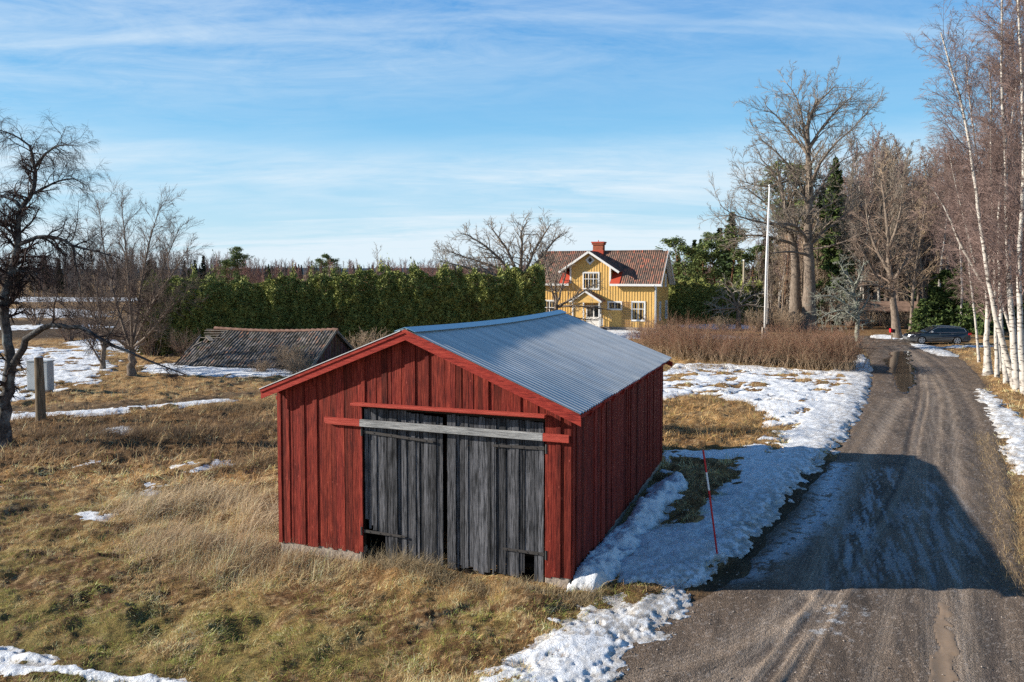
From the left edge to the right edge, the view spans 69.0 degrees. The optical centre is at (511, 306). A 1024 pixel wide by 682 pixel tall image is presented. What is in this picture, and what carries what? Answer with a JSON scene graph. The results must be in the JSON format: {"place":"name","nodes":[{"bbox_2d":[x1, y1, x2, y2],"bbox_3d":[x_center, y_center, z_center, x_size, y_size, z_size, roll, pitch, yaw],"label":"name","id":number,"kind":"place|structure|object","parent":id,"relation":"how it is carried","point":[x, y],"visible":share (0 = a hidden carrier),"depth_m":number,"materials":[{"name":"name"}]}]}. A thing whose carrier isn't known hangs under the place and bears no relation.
{"place":"outdoors","nodes":[
{"label":"outdoors","id":0,"kind":"place"},
{"bbox_2d":[0,275,1023,681],"bbox_3d":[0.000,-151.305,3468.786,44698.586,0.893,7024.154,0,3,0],"label":"ground","id":1,"kind":"structure","parent":0,"point":[416,627],"depth_m":15.35,"materials":[{"name":"plant"}]},
{"bbox_2d":[10,285,61,325],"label":"bare shrub","id":2,"kind":"object","parent":1,"relation":"on","point":[34,320],"visible":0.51,"depth_m":87.56,"materials":[{"name":"plant"}]},
{"bbox_2d":[34,356,45,421],"bbox_3d":[-20.325,3.696,32.077,0.410,3.167,0.410,0,3,0],"label":"wooden post","id":3,"kind":"object","parent":1,"relation":"on","point":[40,406],"visible":0.91,"depth_m":31.93,"materials":[{"name":"brown wood"}]},
{"bbox_2d":[26,360,54,392],"bbox_3d":[-25.145,3.846,39.718,1.311,2.009,0.522,0,3,8],"label":"utility cabinet","id":4,"kind":"object","parent":1,"relation":"on","point":[49,373],"visible":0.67,"depth_m":39.52,"materials":[{"name":"metal"}]},
{"bbox_2d":[32,291,99,340],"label":"bare shrub","id":5,"kind":"object","parent":1,"relation":"on","point":[66,337],"visible":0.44,"depth_m":70.14,"materials":[{"name":"plant"}]},
{"bbox_2d":[63,282,126,334],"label":"bare shrub","id":6,"kind":"object","parent":1,"relation":"on","point":[96,333],"visible":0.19,"depth_m":76.27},
{"bbox_2d":[0,101,191,448],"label":"apple tree","id":7,"kind":"object","parent":1,"relation":"on","point":[13,267],"visible":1,"depth_m":27.22,"materials":[{"name":"brown plant"}]},
{"bbox_2d":[24,203,178,369],"bbox_3d":[-27.421,-1.274,49.835,7.164,11.152,7.418,1,3,19],"label":"fruit tree","id":8,"kind":"object","parent":1,"relation":"on","point":[103,352],"visible":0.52,"depth_m":49.20,"materials":[{"name":"grey plant"}]},
{"bbox_2d":[0,244,222,296],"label":"bare wood","id":9,"kind":"object","parent":1,"relation":"on","point":[136,273],"visible":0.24,"depth_m":196.74,"materials":[{"name":"plant"}]},
{"bbox_2d":[55,171,213,375],"bbox_3d":[-22.676,-1.843,45.851,9.954,12.837,7.956,0,3,0],"label":"fruit tree","id":10,"kind":"object","parent":1,"relation":"on","point":[157,290],"visible":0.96,"depth_m":45.41,"materials":[{"name":"grey plant"}]},
{"bbox_2d":[113,307,175,355],"bbox_3d":[-28.355,1.971,57.974,4.601,4.223,5.332,1,3,16],"label":"bare shrub","id":11,"kind":"object","parent":1,"relation":"on","point":[149,349],"visible":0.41,"depth_m":57.72,"materials":[{"name":"plant"}]},
{"bbox_2d":[161,327,198,355],"bbox_3d":[-24.851,2.684,56.135,2.875,2.639,3.333,2,3,40],"label":"bare shrub","id":12,"kind":"object","parent":1,"relation":"on","point":[176,348],"visible":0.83,"depth_m":55.92,"materials":[{"name":"plant"}]},
{"bbox_2d":[216,253,247,282],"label":"pine tree","id":13,"kind":"object","parent":1,"relation":"on","point":[230,262],"visible":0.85,"depth_m":149.73,"materials":[{"name":"green plant"}]},
{"bbox_2d":[222,246,252,274],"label":"pine tree","id":14,"kind":"object","parent":1,"relation":"on","point":[239,250],"visible":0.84,"depth_m":150.72,"materials":[{"name":"green plant"}]},
{"bbox_2d":[242,357,274,371],"bbox_3d":[-16.223,3.955,48.428,2.070,1.521,2.155,1,3,29],"label":"dry bush","id":15,"kind":"object","parent":1,"relation":"on","point":[263,366],"visible":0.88,"depth_m":48.31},
{"bbox_2d":[175,326,353,368],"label":"tiled shed","id":16,"kind":"structure","parent":1,"relation":"on","point":[235,347],"depth_m":52.30,"materials":[{"name":"tile"}]},
{"bbox_2d":[259,339,317,371],"bbox_3d":[-14.723,3.350,49.149,3.763,2.628,3.134,0,3,0],"label":"dry bush","id":17,"kind":"object","parent":1,"relation":"on","point":[285,353],"visible":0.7,"depth_m":48.97,"materials":[{"name":"plant"}]},
{"bbox_2d":[274,353,314,375],"bbox_3d":[-13.696,3.808,47.042,2.634,1.936,2.743,2,3,41],"label":"dry bush","id":18,"kind":"object","parent":1,"relation":"on","point":[293,369],"visible":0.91,"depth_m":46.83,"materials":[{"name":"plant"}]},
{"bbox_2d":[315,254,341,280],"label":"pine tree","id":19,"kind":"object","parent":1,"relation":"on","point":[327,256],"visible":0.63,"depth_m":193.60,"materials":[{"name":"green plant"}]},
{"bbox_2d":[138,246,551,355],"bbox_3d":[-13.050,-0.605,61.246,32.921,8.885,4.364,0,3,-4],"label":"spruce hedge","id":20,"kind":"object","parent":1,"relation":"on","point":[345,308],"visible":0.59,"depth_m":59.98,"materials":[{"name":"green plant"}]},
{"bbox_2d":[347,327,386,349],"bbox_3d":[-11.116,3.097,57.047,4.898,3.458,4.704,0,3,-1],"label":"dry bush","id":21,"kind":"object","parent":1,"relation":"on","point":[361,340],"visible":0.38,"depth_m":56.81,"materials":[{"name":"plant"}]},
{"bbox_2d":[0,255,755,294],"bbox_3d":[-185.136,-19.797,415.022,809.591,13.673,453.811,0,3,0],"label":"spruce wood","id":22,"kind":"object","parent":1,"relation":"on","point":[202,270],"visible":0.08,"depth_m":219.77,"materials":[{"name":"plant"}]},
{"bbox_2d":[259,310,672,587],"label":"barn","id":23,"kind":"structure","parent":1,"relation":"on","point":[398,437],"depth_m":15.58,"materials":[{"name":"wood"}]},
{"bbox_2d":[360,408,443,565],"bbox_3d":[-2.319,3.802,15.559,1.934,3.316,0.107,1,3,21],"label":"door","id":24,"kind":"structure","parent":23,"relation":"in","point":[414,505],"depth_m":15.54,"materials":[{"name":"wood"}]},
{"bbox_2d":[447,414,546,581],"bbox_3d":[-0.309,3.777,14.747,2.165,3.189,0.108,1,3,22],"label":"door","id":25,"kind":"structure","parent":23,"relation":"in","point":[520,462],"depth_m":14.76,"materials":[{"name":"wood"}]},
{"bbox_2d":[212,251,729,290],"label":"birch scrub","id":26,"kind":"object","parent":1,"relation":"on","point":[255,270],"visible":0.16,"depth_m":183.04,"materials":[{"name":"plant"}]},
{"bbox_2d":[429,206,572,282],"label":"old fruit tree","id":27,"kind":"object","parent":1,"relation":"on","point":[522,253],"visible":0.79,"depth_m":71.08,"materials":[{"name":"grey plant"}]},
{"bbox_2d":[0,297,1023,681],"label":"snow","id":28,"kind":"structure","parent":1,"relation":"on","point":[642,543],"depth_m":18.96,"materials":[{"name":"snow"}]},
{"bbox_2d":[702,450,717,553],"bbox_3d":[4.212,4.251,15.774,0.384,2.448,0.041,1,3,17],"label":"snow stake","id":29,"kind":"object","parent":28,"relation":"on","point":[710,501],"visible":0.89,"depth_m":15.76,"materials":[{"name":"red plastic"}]},
{"bbox_2d":[0,343,1023,490],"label":"rough grass","id":30,"kind":"structure","parent":1,"relation":"on","point":[39,447],"depth_m":27.93,"materials":[{"name":"plant"}]},
{"bbox_2d":[11,360,1023,608],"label":"long straw","id":31,"kind":"object","parent":1,"relation":"on","point":[401,562],"visible":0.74,"depth_m":18.62,"materials":[{"name":"beige plant"}]},
{"bbox_2d":[530,242,614,324],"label":"bare tree","id":32,"kind":"object","parent":1,"relation":"on","point":[561,305],"visible":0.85,"depth_m":68.55,"materials":[{"name":"grey plant"}]},
{"bbox_2d":[531,240,674,330],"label":"yellow house","id":33,"kind":"structure","parent":1,"relation":"on","point":[635,282],"depth_m":78.57,"materials":[{"name":"paint"}]},
{"bbox_2d":[582,272,599,289],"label":"window","id":34,"kind":"structure","parent":33,"relation":"in","point":[591,276],"depth_m":78.93,"materials":[{"name":"white paint"}]},
{"bbox_2d":[586,305,600,325],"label":"door","id":35,"kind":"structure","parent":33,"relation":"in","point":[594,313],"depth_m":79.01,"materials":[{"name":"white paint"}]},
{"bbox_2d":[631,301,645,320],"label":"window","id":36,"kind":"structure","parent":33,"relation":"in","point":[634,304],"depth_m":77.28,"materials":[{"name":"white paint"}]},
{"bbox_2d":[654,235,706,290],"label":"pine tree","id":37,"kind":"object","parent":1,"relation":"on","point":[683,247],"visible":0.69,"depth_m":99.31,"materials":[{"name":"green plant"}]},
{"bbox_2d":[685,240,730,290],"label":"pine tree","id":38,"kind":"object","parent":1,"relation":"on","point":[708,246],"visible":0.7,"depth_m":103.85,"materials":[{"name":"green plant"}]},
{"bbox_2d":[692,231,731,281],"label":"pine tree","id":39,"kind":"object","parent":1,"relation":"on","point":[705,235],"visible":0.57,"depth_m":104.77,"materials":[{"name":"green plant"}]},
{"bbox_2d":[668,269,764,324],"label":"spruce hedge","id":40,"kind":"object","parent":1,"relation":"on","point":[691,297],"visible":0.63,"depth_m":86.37,"materials":[{"name":"green plant"}]},
{"bbox_2d":[710,316,738,332],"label":"bare shrub","id":41,"kind":"object","parent":1,"relation":"on","point":[717,319],"visible":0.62,"depth_m":73.99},
{"bbox_2d":[712,226,757,286],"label":"pine tree","id":42,"kind":"object","parent":1,"relation":"on","point":[738,255],"visible":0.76,"depth_m":101.73,"materials":[{"name":"green plant"}]},
{"bbox_2d":[702,273,772,330],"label":"garden apple tree","id":43,"kind":"object","parent":1,"relation":"on","point":[737,304],"visible":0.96,"depth_m":77.92,"materials":[{"name":"grey plant"}]},
{"bbox_2d":[729,243,774,288],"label":"pine tree","id":44,"kind":"object","parent":1,"relation":"on","point":[747,254],"visible":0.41,"depth_m":107.78,"materials":[{"name":"green plant"}]},
{"bbox_2d":[736,308,769,331],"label":"bare shrub","id":45,"kind":"object","parent":1,"relation":"on","point":[748,320],"visible":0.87,"depth_m":75.79,"materials":[{"name":"plant"}]},
{"bbox_2d":[621,305,886,371],"bbox_3d":[14.777,1.768,51.349,19.669,3.929,8.551,2,4,44],"label":"shrub hedge","id":46,"kind":"object","parent":1,"relation":"on","point":[840,350],"visible":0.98,"depth_m":48.61,"materials":[{"name":"plant"}]},
{"bbox_2d":[704,139,822,327],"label":"ash tree","id":47,"kind":"object","parent":1,"relation":"on","point":[795,295],"visible":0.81,"depth_m":80.91,"materials":[{"name":"grey plant"}]},
{"bbox_2d":[761,184,770,338],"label":"flagpole","id":48,"kind":"object","parent":1,"relation":"on","point":[766,280],"visible":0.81,"depth_m":67.66,"materials":[{"name":"metal"}]},
{"bbox_2d":[763,234,781,323],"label":"aspen tree","id":49,"kind":"object","parent":1,"relation":"on","point":[771,279],"visible":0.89,"depth_m":86.62,"materials":[{"name":"brown plant"}]},
{"bbox_2d":[759,303,796,330],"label":"bare shrub","id":50,"kind":"object","parent":1,"relation":"on","point":[775,318],"visible":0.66,"depth_m":76.74,"materials":[{"name":"plant"}]},
{"bbox_2d":[763,236,802,312],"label":"bare tree","id":51,"kind":"object","parent":1,"relation":"on","point":[783,289],"visible":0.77,"depth_m":85.72,"materials":[{"name":"brown plant"}]},
{"bbox_2d":[773,206,798,307],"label":"tree","id":52,"kind":"object","parent":1,"relation":"on","point":[779,274],"visible":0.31,"depth_m":90.37,"materials":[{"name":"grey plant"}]},
{"bbox_2d":[751,158,821,306],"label":"pine tree","id":53,"kind":"object","parent":1,"relation":"on","point":[778,166],"visible":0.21,"depth_m":94.25,"materials":[{"name":"green plant"}]},
{"bbox_2d":[776,311,807,331],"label":"bare shrub","id":54,"kind":"object","parent":1,"relation":"on","point":[792,322],"visible":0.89,"depth_m":74.83,"materials":[{"name":"plant"}]},
{"bbox_2d":[697,56,891,329],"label":"ash tree","id":55,"kind":"object","parent":1,"relation":"on","point":[806,235],"visible":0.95,"depth_m":79.14,"materials":[{"name":"grey plant"}]},
{"bbox_2d":[776,211,828,300],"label":"bare tree","id":56,"kind":"object","parent":1,"relation":"on","point":[801,274],"visible":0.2,"depth_m":88.20,"materials":[{"name":"brown plant"}]},
{"bbox_2d":[801,187,836,317],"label":"spruce tree","id":57,"kind":"object","parent":1,"relation":"on","point":[819,197],"visible":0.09,"depth_m":95.23,"materials":[{"name":"green plant"}]},
{"bbox_2d":[801,219,842,323],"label":"bare tree","id":58,"kind":"object","parent":1,"relation":"on","point":[818,276],"visible":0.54,"depth_m":87.71,"materials":[{"name":"brown plant"}]},
{"bbox_2d":[691,212,965,304],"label":"deep spruce wood","id":59,"kind":"object","parent":1,"relation":"on","point":[726,263],"visible":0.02,"depth_m":129.28,"materials":[{"name":"plant"}]},
{"bbox_2d":[817,288,849,324],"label":"bare shrub","id":60,"kind":"object","parent":1,"relation":"on","point":[834,313],"visible":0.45,"depth_m":85.76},
{"bbox_2d":[814,156,863,324],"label":"spruce tree","id":61,"kind":"object","parent":1,"relation":"on","point":[827,265],"visible":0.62,"depth_m":86.98,"materials":[{"name":"green plant"}]},
{"bbox_2d":[804,254,885,346],"bbox_3d":[26.465,-0.381,59.632,5.531,7.865,4.899,-2,3,-41],"label":"lichen tree","id":62,"kind":"object","parent":1,"relation":"on","point":[855,309],"visible":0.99,"depth_m":59.90,"materials":[{"name":"silver plant"}]},
{"bbox_2d":[829,163,869,322],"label":"aspen tree","id":63,"kind":"object","parent":1,"relation":"on","point":[844,249],"visible":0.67,"depth_m":86.22,"materials":[{"name":"brown plant"}]},
{"bbox_2d":[836,153,877,298],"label":"aspen tree","id":64,"kind":"object","parent":1,"relation":"on","point":[854,217],"visible":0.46,"depth_m":90.63,"materials":[{"name":"brown plant"}]},
{"bbox_2d":[845,141,881,300],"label":"birch tree","id":65,"kind":"object","parent":1,"relation":"on","point":[861,167],"visible":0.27,"depth_m":96.08,"materials":[{"name":"brown plant"}]},
{"bbox_2d":[841,122,889,298],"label":"birch tree","id":66,"kind":"object","parent":1,"relation":"on","point":[871,158],"visible":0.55,"depth_m":92.76,"materials":[{"name":"brown plant"}]},
{"bbox_2d":[717,130,1015,302],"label":"deep wood","id":67,"kind":"object","parent":1,"relation":"on","point":[870,147],"depth_m":138.96,"materials":[{"name":"plant"}]},
{"bbox_2d":[860,309,881,327],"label":"bare shrub","id":68,"kind":"object","parent":1,"relation":"on","point":[872,324],"visible":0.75,"depth_m":81.51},
{"bbox_2d":[858,156,899,300],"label":"birch tree","id":69,"kind":"object","parent":1,"relation":"on","point":[869,185],"visible":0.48,"depth_m":92.39,"materials":[{"name":"brown plant"}]},
{"bbox_2d":[829,169,929,338],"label":"roadside tree","id":70,"kind":"object","parent":1,"relation":"on","point":[890,290],"visible":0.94,"depth_m":68.66,"materials":[{"name":"grey plant"}]},
{"bbox_2d":[867,135,893,300],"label":"aspen tree","id":71,"kind":"object","parent":1,"relation":"on","point":[882,147],"visible":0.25,"depth_m":97.60,"materials":[{"name":"brown plant"}]},
{"bbox_2d":[851,301,918,325],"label":"red woodshed","id":72,"kind":"object","parent":1,"relation":"on","point":[903,307],"visible":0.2,"depth_m":84.54,"materials":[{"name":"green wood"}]},
{"bbox_2d":[855,151,915,300],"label":"bare tree","id":73,"kind":"object","parent":1,"relation":"on","point":[874,263],"visible":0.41,"depth_m":87.19,"materials":[{"name":"brown plant"}]},
{"bbox_2d":[872,136,914,320],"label":"aspen tree","id":74,"kind":"object","parent":1,"relation":"on","point":[893,225],"visible":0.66,"depth_m":85.48,"materials":[{"name":"brown plant"}]},
{"bbox_2d":[877,161,928,291],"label":"bare tree","id":75,"kind":"object","parent":1,"relation":"on","point":[892,223],"visible":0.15,"depth_m":96.14,"materials":[{"name":"brown plant"}]},
{"bbox_2d":[880,158,926,299],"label":"aspen tree","id":76,"kind":"object","parent":1,"relation":"on","point":[902,183],"visible":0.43,"depth_m":89.18,"materials":[{"name":"brown plant"}]},
{"bbox_2d":[869,156,940,300],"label":"bare tree","id":77,"kind":"object","parent":1,"relation":"on","point":[898,279],"visible":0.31,"depth_m":91.28,"materials":[{"name":"brown plant"}]},
{"bbox_2d":[874,171,947,329],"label":"bare tree","id":78,"kind":"object","parent":1,"relation":"on","point":[914,283],"visible":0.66,"depth_m":76.45,"materials":[{"name":"brown plant"}]},
{"bbox_2d":[884,146,944,300],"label":"bare tree","id":79,"kind":"object","parent":1,"relation":"on","point":[914,210],"visible":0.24,"depth_m":92.21,"materials":[{"name":"brown plant"}]},
{"bbox_2d":[885,177,951,324],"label":"bare tree","id":80,"kind":"object","parent":1,"relation":"on","point":[923,283],"visible":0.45,"depth_m":80.65,"materials":[{"name":"brown plant"}]},
{"bbox_2d":[907,298,936,332],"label":"young spruce","id":81,"kind":"object","parent":1,"relation":"on","point":[919,317],"visible":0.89,"depth_m":73.98,"materials":[{"name":"green plant"}]},
{"bbox_2d":[923,274,942,324],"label":"young spruce","id":82,"kind":"object","parent":1,"relation":"on","point":[934,282],"visible":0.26,"depth_m":85.93,"materials":[{"name":"green plant"}]},
{"bbox_2d":[909,162,959,285],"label":"bare tree","id":83,"kind":"object","parent":1,"relation":"on","point":[924,239],"visible":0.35,"depth_m":92.13,"materials":[{"name":"brown plant"}]},
{"bbox_2d":[902,325,971,343],"bbox_3d":[36.191,2.361,63.574,4.937,1.526,2.040,0,3,8],"label":"parked car","id":84,"kind":"object","parent":1,"relation":"on","point":[946,333],"visible":1,"depth_m":62.77,"materials":[{"name":"blue paint"}]},
{"bbox_2d":[916,269,957,325],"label":"young spruce","id":85,"kind":"object","parent":1,"relation":"on","point":[938,292],"visible":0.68,"depth_m":77.61,"materials":[{"name":"green plant"}]},
{"bbox_2d":[927,159,958,307],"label":"birch tree","id":86,"kind":"object","parent":1,"relation":"on","point":[940,262],"visible":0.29,"depth_m":84.41,"materials":[{"name":"brown plant"}]},
{"bbox_2d":[927,170,960,268],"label":"birch tree","id":87,"kind":"object","parent":1,"relation":"on","point":[947,267],"visible":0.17,"depth_m":86.51,"materials":[{"name":"brown plant"}]},
{"bbox_2d":[933,129,975,315],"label":"birch tree","id":88,"kind":"object","parent":1,"relation":"on","point":[961,302],"visible":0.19,"depth_m":74.78,"materials":[{"name":"brown plant"}]},
{"bbox_2d":[934,152,982,361],"bbox_3d":[30.264,-3.430,49.948,3.898,14.738,4.020,0,3,0],"label":"birch tree","id":89,"kind":"object","parent":1,"relation":"on","point":[976,330],"visible":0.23,"depth_m":50.07,"materials":[{"name":"brown plant"}]},
{"bbox_2d":[906,97,1019,375],"bbox_3d":[26.258,-4.109,43.074,6.795,16.548,7.216,1,3,19],"label":"birch tree","id":90,"kind":"object","parent":1,"relation":"on","point":[987,370],"visible":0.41,"depth_m":43.56,"materials":[{"name":"brown plant"}]},
{"bbox_2d":[903,0,1023,388],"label":"birch tree","id":91,"kind":"object","parent":1,"relation":"on","point":[995,315],"visible":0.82,"depth_m":38.05,"materials":[{"name":"brown plant"}]},
{"bbox_2d":[935,262,993,329],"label":"young spruce","id":92,"kind":"object","parent":1,"relation":"on","point":[948,317],"visible":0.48,"depth_m":75.97,"materials":[{"name":"green plant"}]},
{"bbox_2d":[924,35,1006,370],"bbox_3d":[27.902,-6.115,44.653,5.628,20.414,5.745,0,3,0],"label":"birch tree","id":93,"kind":"object","parent":1,"relation":"on","point":[971,75],"visible":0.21,"depth_m":44.52,"materials":[{"name":"brown plant"}]},
{"bbox_2d":[915,102,1023,329],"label":"birch tree","id":94,"kind":"object","parent":1,"relation":"on","point":[1006,318],"visible":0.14,"depth_m":45.87,"materials":[{"name":"brown plant"}]},
{"bbox_2d":[929,34,1023,377],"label":"birch tree","id":95,"kind":"object","parent":1,"relation":"on","point":[996,354],"visible":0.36,"depth_m":41.69,"materials":[{"name":"brown plant"}]},
{"bbox_2d":[958,283,1004,334],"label":"young spruce","id":96,"kind":"object","parent":1,"relation":"on","point":[969,325],"visible":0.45,"depth_m":72.87,"materials":[{"name":"green plant"}]},
{"bbox_2d":[944,0,1023,391],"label":"birch tree","id":97,"kind":"object","parent":1,"relation":"on","point":[1014,346],"visible":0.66,"depth_m":37.46,"materials":[{"name":"brown plant"}]},
{"bbox_2d":[958,3,1023,357],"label":"birch tree","id":98,"kind":"object","parent":1,"relation":"on","point":[1001,118],"visible":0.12,"depth_m":42.82,"materials":[{"name":"brown plant"}]},
{"bbox_2d":[961,50,1023,383],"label":"birch tree","id":99,"kind":"object","parent":1,"relation":"on","point":[1005,375],"visible":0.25,"depth_m":39.81,"materials":[{"name":"brown plant"}]},
{"bbox_2d":[962,0,1023,393],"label":"birch tree","id":100,"kind":"object","parent":1,"relation":"on","point":[1017,270],"visible":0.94,"depth_m":36.28,"materials":[{"name":"brown plant"}]},
{"bbox_2d":[972,6,1023,345],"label":"birch tree","id":101,"kind":"object","parent":1,"relation":"on","point":[1017,189],"visible":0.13,"depth_m":41.47,"materials":[{"name":"brown plant"}]},
{"bbox_2d":[975,0,1023,283],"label":"birch tree","id":102,"kind":"object","parent":1,"relation":"on","point":[1020,94],"visible":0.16,"depth_m":40.62,"materials":[{"name":"brown plant"}]},
{"bbox_2d":[990,269,1023,329],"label":"young spruce","id":103,"kind":"object","parent":1,"relation":"on","point":[1005,326],"visible":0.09,"depth_m":77.54,"materials":[{"name":"green plant"}]},
{"bbox_2d":[0,0,1023,268],"label":"sky","id":104,"kind":"structure","parent":0,"point":[298,130],"materials":[{"name":"blue"}]},
{"bbox_2d":[600,336,1023,681],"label":"road","id":105,"kind":"structure","parent":0,"point":[726,644],"depth_m":15.16,"materials":[{"name":"gravel"}]},
{"bbox_2d":[882,351,916,406],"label":"puddle","id":106,"kind":"object","parent":105,"relation":"on","point":[901,370],"visible":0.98,"depth_m":46.61,"materials":[{"name":"brown liquid"}]},
{"bbox_2d":[927,602,959,681],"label":"puddle","id":107,"kind":"object","parent":105,"relation":"on","point":[940,663],"visible":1,"depth_m":11.91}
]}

